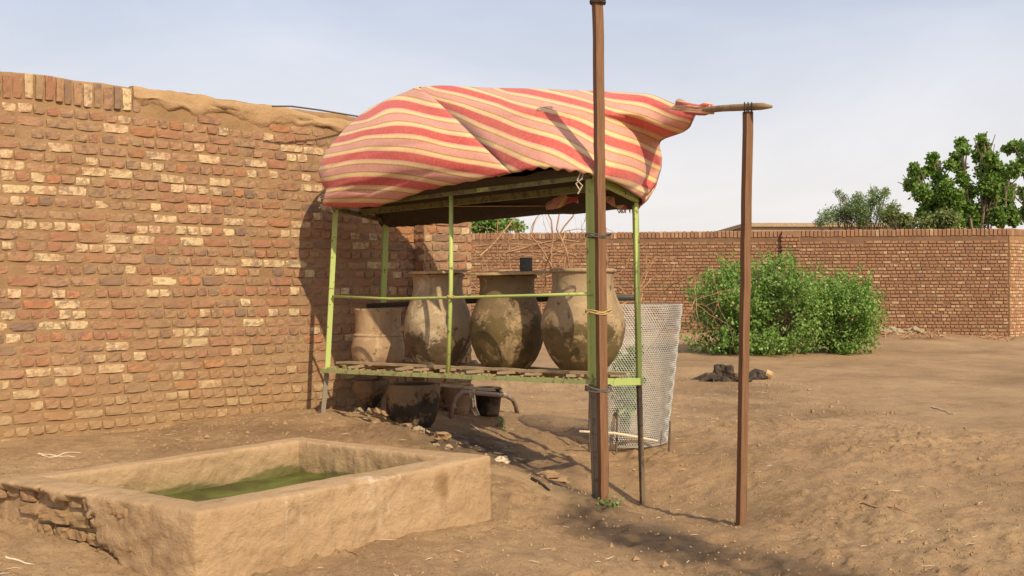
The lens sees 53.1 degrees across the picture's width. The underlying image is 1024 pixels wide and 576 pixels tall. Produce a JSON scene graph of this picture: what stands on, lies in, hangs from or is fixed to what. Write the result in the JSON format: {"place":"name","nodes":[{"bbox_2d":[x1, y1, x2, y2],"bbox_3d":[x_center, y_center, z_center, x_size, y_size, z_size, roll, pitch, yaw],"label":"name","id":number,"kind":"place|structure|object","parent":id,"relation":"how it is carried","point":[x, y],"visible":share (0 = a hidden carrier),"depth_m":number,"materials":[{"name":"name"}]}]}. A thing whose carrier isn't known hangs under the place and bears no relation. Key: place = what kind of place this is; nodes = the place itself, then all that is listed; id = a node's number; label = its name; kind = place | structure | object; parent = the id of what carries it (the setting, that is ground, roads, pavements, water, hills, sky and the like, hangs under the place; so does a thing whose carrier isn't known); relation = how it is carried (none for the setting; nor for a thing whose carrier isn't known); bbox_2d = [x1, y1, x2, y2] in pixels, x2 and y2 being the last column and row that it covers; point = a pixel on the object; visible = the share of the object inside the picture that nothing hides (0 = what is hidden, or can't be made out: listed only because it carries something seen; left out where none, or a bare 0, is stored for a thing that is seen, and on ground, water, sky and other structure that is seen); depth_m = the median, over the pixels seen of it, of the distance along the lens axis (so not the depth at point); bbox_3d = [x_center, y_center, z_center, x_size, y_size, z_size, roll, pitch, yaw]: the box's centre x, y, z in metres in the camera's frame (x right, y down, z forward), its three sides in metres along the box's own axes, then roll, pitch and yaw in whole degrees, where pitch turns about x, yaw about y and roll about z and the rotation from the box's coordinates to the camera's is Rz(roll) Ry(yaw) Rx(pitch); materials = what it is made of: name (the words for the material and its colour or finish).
{"place":"outdoors","nodes":[
{"label":"outdoors","id":0,"kind":"place"},
{"bbox_2d":[0,331,1023,575],"bbox_3d":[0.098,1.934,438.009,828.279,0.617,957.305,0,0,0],"label":"ground","id":1,"kind":"structure","parent":0,"point":[974,385],"depth_m":7.75,"materials":[{"name":"brown soil"}]},
{"bbox_2d":[5,556,31,563],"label":"twig","id":2,"kind":"object","parent":1,"relation":"on","point":[9,558],"visible":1,"depth_m":4.95,"materials":[{"name":"beige wood"}]},
{"bbox_2d":[38,453,75,456],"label":"twig","id":3,"kind":"object","parent":1,"relation":"on","point":[54,455],"visible":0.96,"depth_m":7.20,"materials":[{"name":"beige wood"}]},
{"bbox_2d":[42,452,80,457],"bbox_3d":[-3.166,1.166,7.202,0.016,0.039,0.337,0,0,24],"label":"twig","id":4,"kind":"object","parent":1,"relation":"on","point":[59,454],"visible":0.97,"depth_m":7.17,"materials":[{"name":"beige wood"}]},
{"bbox_2d":[0,72,471,441],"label":"brick wall","id":5,"kind":"structure","parent":1,"relation":"on","point":[165,255],"depth_m":8.68,"materials":[{"name":"brick"}]},
{"bbox_2d":[272,105,357,116],"bbox_3d":[-1.757,-1.611,9.333,0.075,0.059,1.025,0,0,38],"label":"cable","id":6,"kind":"object","parent":5,"relation":"on","point":[313,109],"visible":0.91,"depth_m":9.23,"materials":[{"name":"grey metal"}]},
{"bbox_2d":[0,437,491,575],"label":"water trough","id":7,"kind":"object","parent":1,"relation":"on","point":[129,515],"visible":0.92,"depth_m":5.41,"materials":[{"name":"concrete"}]},
{"bbox_2d":[163,472,331,501],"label":"water","id":8,"kind":"structure","parent":7,"relation":"in","point":[229,490],"depth_m":6.42,"materials":[{"name":"green liquid"}]},
{"bbox_2d":[352,407,363,412],"bbox_3d":[-1.428,1.147,9.522,0.116,0.081,0.099,0,0,42],"label":"stone","id":9,"kind":"object","parent":1,"relation":"on","point":[358,410],"visible":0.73,"depth_m":9.50,"materials":[{"name":"beige stone"}]},
{"bbox_2d":[363,408,373,414],"bbox_3d":[-1.308,1.144,9.438,0.126,0.090,0.094,0,0,25],"label":"stone","id":10,"kind":"object","parent":1,"relation":"on","point":[370,411],"visible":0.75,"depth_m":9.40,"materials":[{"name":"beige stone"}]},
{"bbox_2d":[352,378,387,410],"bbox_3d":[-1.331,1.071,9.599,0.338,0.426,0.336,0,0,0],"label":"water jar","id":11,"kind":"object","parent":1,"relation":"on","point":[369,392],"visible":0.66,"depth_m":9.49,"materials":[{"name":"ceramic"}]},
{"bbox_2d":[371,418,381,423],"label":"stone","id":12,"kind":"object","parent":1,"relation":"on","point":[378,420],"visible":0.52,"depth_m":8.73,"materials":[{"name":"beige stone"}]},
{"bbox_2d":[372,407,389,419],"bbox_3d":[-1.156,1.147,9.258,0.206,0.143,0.211,0,0,0],"label":"stone","id":13,"kind":"object","parent":1,"relation":"on","point":[380,413],"visible":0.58,"depth_m":9.19,"materials":[{"name":"beige stone"}]},
{"bbox_2d":[403,423,414,428],"bbox_3d":[-0.865,1.186,8.694,0.142,0.077,0.118,0,0,0],"label":"stone","id":14,"kind":"object","parent":1,"relation":"on","point":[411,425],"visible":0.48,"depth_m":8.65,"materials":[{"name":"beige stone"}]},
{"bbox_2d":[386,381,439,427],"bbox_3d":[-0.900,1.067,9.299,0.487,0.401,0.487,0,0,0],"label":"water jar","id":15,"kind":"object","parent":1,"relation":"on","point":[415,403],"visible":0.92,"depth_m":9.11,"materials":[{"name":"ceramic"}]},
{"bbox_2d":[413,426,424,432],"bbox_3d":[-0.767,1.168,8.402,0.104,0.074,0.120,0,0,0],"label":"stone","id":16,"kind":"object","parent":1,"relation":"on","point":[420,429],"visible":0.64,"depth_m":8.37,"materials":[{"name":"beige stone"}]},
{"bbox_2d":[433,431,451,441],"bbox_3d":[-0.553,1.181,8.164,0.138,0.087,0.116,0,0,-35],"label":"stone","id":17,"kind":"object","parent":1,"relation":"on","point":[443,435],"visible":1,"depth_m":8.12,"materials":[{"name":"beige stone"}]},
{"bbox_2d":[444,444,452,449],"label":"stone","id":18,"kind":"object","parent":1,"relation":"on","point":[448,446],"visible":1,"depth_m":7.91,"materials":[{"name":"beige stone"}]},
{"bbox_2d":[443,383,473,414],"bbox_3d":[-0.544,1.147,10.397,0.320,0.331,0.318,0,0,0],"label":"water jar","id":19,"kind":"object","parent":1,"relation":"on","point":[463,405],"visible":0.62,"depth_m":10.29,"materials":[{"name":"ceramic"}]},
{"bbox_2d":[437,383,518,418],"bbox_3d":[-0.270,1.139,10.383,0.316,0.441,1.322,0,0,42],"label":"tube bench","id":20,"kind":"object","parent":1,"relation":"on","point":[464,391],"visible":0.91,"depth_m":10.13,"materials":[{"name":"metal"}]},
{"bbox_2d":[469,391,479,415],"bbox_3d":[-0.368,1.114,9.892,0.084,0.248,0.089,0,0,42],"label":"torn sack","id":21,"kind":"object","parent":20,"relation":"hanging from","point":[474,409],"visible":1,"depth_m":9.89,"materials":[{"name":"grey fabric"}]},
{"bbox_2d":[320,174,645,503],"bbox_3d":[-0.396,0.457,8.484,3.388,2.497,1.014,0,0,43],"label":"pot stand","id":22,"kind":"object","parent":1,"relation":"on","point":[545,375],"visible":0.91,"depth_m":7.87,"materials":[{"name":"green paint"}]},
{"bbox_2d":[351,308,404,367],"bbox_3d":[-1.212,0.449,9.269,0.482,0.527,0.488,0,0,0],"label":"water jar","id":23,"kind":"object","parent":22,"relation":"on","point":[378,336],"visible":0.94,"depth_m":9.08,"materials":[{"name":"ceramic"}]},
{"bbox_2d":[404,273,470,372],"bbox_3d":[-0.628,0.300,8.730,0.582,0.852,0.583,0,0,0],"label":"water jar","id":24,"kind":"object","parent":22,"relation":"on","point":[425,328],"visible":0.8,"depth_m":8.52,"materials":[{"name":"ceramic"}]},
{"bbox_2d":[408,270,467,273],"bbox_3d":[-0.628,-0.137,8.679,0.501,0.045,0.581,0,0,0],"label":"jar lid","id":25,"kind":"object","parent":24,"relation":"on","point":[435,272],"visible":0.94,"depth_m":8.45,"materials":[{"name":"brown wood"}]},
{"bbox_2d":[462,360,482,379],"bbox_3d":[-0.341,0.699,8.738,0.199,0.172,0.127,0,0,29],"label":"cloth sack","id":26,"kind":"object","parent":22,"relation":"on","point":[471,361],"visible":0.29,"depth_m":8.74,"materials":[{"name":"beige fabric"}]},
{"bbox_2d":[469,274,542,375],"bbox_3d":[-0.041,0.292,8.200,0.602,0.800,0.605,0,0,0],"label":"water jar","id":27,"kind":"object","parent":22,"relation":"on","point":[505,332],"visible":0.84,"depth_m":7.98,"materials":[{"name":"ceramic"}]},
{"bbox_2d":[466,271,549,275],"bbox_3d":[-0.027,-0.120,8.152,0.683,0.045,0.558,0,0,0],"label":"jar lid","id":28,"kind":"object","parent":27,"relation":"on","point":[506,273],"visible":0.95,"depth_m":7.92,"materials":[{"name":"brown wood"}]},
{"bbox_2d":[520,257,532,270],"bbox_3d":[0.112,-0.190,8.150,0.106,0.106,0.106,0,0,0],"label":"tin can","id":29,"kind":"object","parent":28,"relation":"on","point":[525,263],"visible":1,"depth_m":8.11,"materials":[{"name":"metal"}]},
{"bbox_2d":[318,85,714,226],"bbox_3d":[-0.087,-1.167,8.338,3.888,1.181,1.480,0,0,39],"label":"striped awning","id":30,"kind":"object","parent":22,"relation":"on","point":[418,141],"visible":0.92,"depth_m":7.91,"materials":[{"name":"fabric"}]},
{"bbox_2d":[541,268,624,370],"bbox_3d":[0.532,0.248,7.670,0.633,0.788,0.638,0,0,0],"label":"water jar","id":31,"kind":"object","parent":22,"relation":"on","point":[564,326],"visible":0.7,"depth_m":7.46,"materials":[{"name":"brown ceramic"}]},
{"bbox_2d":[475,386,501,415],"bbox_3d":[-0.245,1.169,10.599,0.304,0.280,0.304,0,0,0],"label":"bucket","id":32,"kind":"object","parent":1,"relation":"on","point":[487,406],"visible":0.82,"depth_m":10.49,"materials":[{"name":"black plastic"}]},
{"bbox_2d":[471,218,528,233],"bbox_3d":[-0.632,-0.675,33.963,2.413,4.044,1.774,0,0,0],"label":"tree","id":33,"kind":"object","parent":1,"relation":"on","point":[492,224],"visible":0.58,"depth_m":33.53,"materials":[{"name":"green plant"}]},
{"bbox_2d":[496,416,506,429],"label":"weed","id":34,"kind":"object","parent":1,"relation":"on","point":[502,423],"visible":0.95,"depth_m":10.09,"materials":[{"name":"green plant"}]},
{"bbox_2d":[0,384,1003,575],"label":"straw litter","id":35,"kind":"object","parent":1,"relation":"on","point":[657,517],"visible":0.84,"depth_m":7.38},
{"bbox_2d":[495,456,509,463],"bbox_3d":[-0.075,1.339,8.000,0.126,0.064,0.134,0,0,0],"label":"stone","id":36,"kind":"object","parent":1,"relation":"on","point":[504,459],"visible":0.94,"depth_m":7.96,"materials":[{"name":"beige stone"}]},
{"bbox_2d":[530,477,549,490],"bbox_3d":[0.199,1.375,7.198,0.033,0.032,0.380,0,0,-18],"label":"twig","id":37,"kind":"object","parent":1,"relation":"on","point":[539,482],"visible":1,"depth_m":7.20,"materials":[{"name":"brown wood"}]},
{"bbox_2d":[68,371,1023,575],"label":"soil crumbs","id":38,"kind":"object","parent":1,"relation":"on","point":[724,545],"visible":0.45,"depth_m":7.80,"materials":[{"name":"brown soil"}]},
{"bbox_2d":[531,469,568,481],"bbox_3d":[0.238,1.470,7.991,0.420,0.098,0.374,0,0,0],"label":"stone","id":39,"kind":"object","parent":1,"relation":"on","point":[553,475],"visible":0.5,"depth_m":7.89,"materials":[{"name":"brown stone"}]},
{"bbox_2d":[585,0,611,499],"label":"timber post","id":40,"kind":"object","parent":1,"relation":"on","point":[601,388],"visible":0.99,"depth_m":6.95,"materials":[{"name":"brown wood"}]},
{"bbox_2d":[596,486,625,507],"bbox_3d":[0.639,1.435,6.855,0.261,0.199,0.198,0,0,0],"label":"weed","id":41,"kind":"object","parent":1,"relation":"on","point":[610,503],"visible":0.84,"depth_m":6.83,"materials":[{"name":"green plant"}]},
{"bbox_2d":[579,430,657,441],"bbox_3d":[0.933,1.293,8.928,0.702,0.113,0.036,0,0,-6],"label":"pale stick","id":42,"kind":"object","parent":1,"relation":"on","point":[619,434],"visible":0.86,"depth_m":8.92,"materials":[{"name":"beige wood"}]},
{"bbox_2d":[471,213,782,357],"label":"dead thorn branches","id":43,"kind":"object","parent":1,"relation":"on","point":[552,246],"visible":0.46,"depth_m":14.79,"materials":[{"name":"brown wood"}]},
{"bbox_2d":[611,344,646,445],"bbox_3d":[1.076,0.969,9.301,0.394,0.981,0.444,0,0,-25],"label":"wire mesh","id":44,"kind":"object","parent":1,"relation":"on","point":[625,387],"visible":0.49,"depth_m":9.28,"materials":[{"name":"grey metal"}]},
{"bbox_2d":[588,303,681,452],"bbox_3d":[1.114,0.821,9.352,0.875,1.356,0.833,0,0,0],"label":"guard","id":45,"kind":"object","parent":1,"relation":"on","point":[672,369],"visible":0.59,"depth_m":9.08,"materials":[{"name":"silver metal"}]},
{"bbox_2d":[690,364,752,381],"bbox_3d":[3.046,1.319,15.016,0.935,0.413,0.420,0,0,10],"label":"tree stump","id":46,"kind":"object","parent":1,"relation":"on","point":[723,373],"visible":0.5,"depth_m":14.89,"materials":[{"name":"grey wood"}]},
{"bbox_2d":[677,253,781,354],"bbox_3d":[4.303,0.492,20.630,2.033,2.440,2.567,0,0,0],"label":"shrub","id":47,"kind":"object","parent":1,"relation":"on","point":[729,279],"visible":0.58,"depth_m":20.15,"materials":[{"name":"green plant"}]},
{"bbox_2d":[471,228,1009,335],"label":"boundary wall","id":48,"kind":"structure","parent":1,"relation":"on","point":[948,281],"depth_m":27.21,"materials":[{"name":"brown brick"}]},
{"bbox_2d":[736,111,752,524],"bbox_3d":[1.529,0.266,6.741,0.095,2.853,0.068,0,0,-20],"label":"timber post","id":49,"kind":"object","parent":1,"relation":"on","point":[744,321],"visible":0.94,"depth_m":6.72,"materials":[{"name":"brown wood"}]},
{"bbox_2d":[662,102,772,113],"bbox_3d":[1.242,-1.278,7.258,0.132,0.268,1.577,0,0,-32],"label":"ridge pole","id":50,"kind":"object","parent":49,"relation":"on","point":[748,106],"visible":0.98,"depth_m":6.83,"materials":[{"name":"brown wood"}]},
{"bbox_2d":[749,369,773,379],"bbox_3d":[3.756,1.343,15.524,0.388,0.232,0.287,0,0,0],"label":"log end","id":51,"kind":"object","parent":1,"relation":"on","point":[756,374],"visible":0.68,"depth_m":15.44,"materials":[{"name":"wood"}]},
{"bbox_2d":[722,247,838,355],"bbox_3d":[5.202,0.371,19.991,2.212,2.339,2.936,0,0,19],"label":"shrub","id":52,"kind":"object","parent":1,"relation":"on","point":[776,335],"visible":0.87,"depth_m":19.59,"materials":[{"name":"green plant"}]},
{"bbox_2d":[717,223,889,231],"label":"distant building","id":53,"kind":"structure","parent":1,"relation":"on","point":[757,227],"depth_m":60.00,"materials":[{"name":"beige"}]},
{"bbox_2d":[789,262,890,354],"bbox_3d":[6.631,0.536,20.844,2.014,2.162,2.832,0,0,18],"label":"shrub","id":54,"kind":"object","parent":1,"relation":"on","point":[853,297],"visible":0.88,"depth_m":20.14,"materials":[{"name":"green plant"}]},
{"bbox_2d":[812,185,905,230],"bbox_3d":[11.293,-1.020,32.982,3.278,4.744,2.012,0,0,0],"label":"acacia tree","id":55,"kind":"object","parent":1,"relation":"on","point":[862,215],"visible":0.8,"depth_m":32.69,"materials":[{"name":"green plant"}]},
{"bbox_2d":[856,500,906,512],"bbox_3d":[2.414,1.433,6.723,0.026,0.025,0.383,0,0,-37],"label":"twig","id":56,"kind":"object","parent":1,"relation":"on","point":[866,503],"visible":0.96,"depth_m":6.73,"materials":[{"name":"brown wood"}]},
{"bbox_2d":[875,325,924,335],"bbox_3d":[9.596,1.102,25.586,1.149,0.331,1.245,0,0,0],"label":"rubble heap","id":57,"kind":"object","parent":1,"relation":"on","point":[893,329],"visible":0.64,"depth_m":25.22,"materials":[{"name":"stone"}]},
{"bbox_2d":[879,205,961,229],"bbox_3d":[12.573,-0.614,31.588,2.468,3.917,1.418,0,0,12],"label":"bush","id":58,"kind":"object","parent":1,"relation":"on","point":[894,219],"visible":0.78,"depth_m":31.28,"materials":[{"name":"green plant"}]},
{"bbox_2d":[931,406,953,413],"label":"twig","id":59,"kind":"object","parent":1,"relation":"on","point":[941,410],"visible":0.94,"depth_m":11.31,"materials":[{"name":"beige wood"}]},
{"bbox_2d":[879,330,1023,341],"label":"brushwood","id":60,"kind":"object","parent":1,"relation":"on","point":[930,336],"visible":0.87,"depth_m":24.30,"materials":[{"name":"brown wood"}]},
{"bbox_2d":[898,131,1023,229],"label":"neem tree","id":61,"kind":"object","parent":1,"relation":"on","point":[995,188],"visible":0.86,"depth_m":35.70,"materials":[{"name":"green plant"}]},
{"bbox_2d":[1000,138,1023,222],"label":"neem tree","id":62,"kind":"object","parent":1,"relation":"on","point":[1010,147],"visible":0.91,"depth_m":38.43,"materials":[{"name":"green plant"}]},
{"bbox_2d":[1008,228,1023,335],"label":"side wall","id":63,"kind":"structure","parent":1,"relation":"on","point":[1016,282],"depth_m":26.78,"materials":[{"name":"brown brick"}]},
{"bbox_2d":[0,0,1023,233],"label":"sky","id":64,"kind":"structure","parent":0,"point":[859,92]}
]}

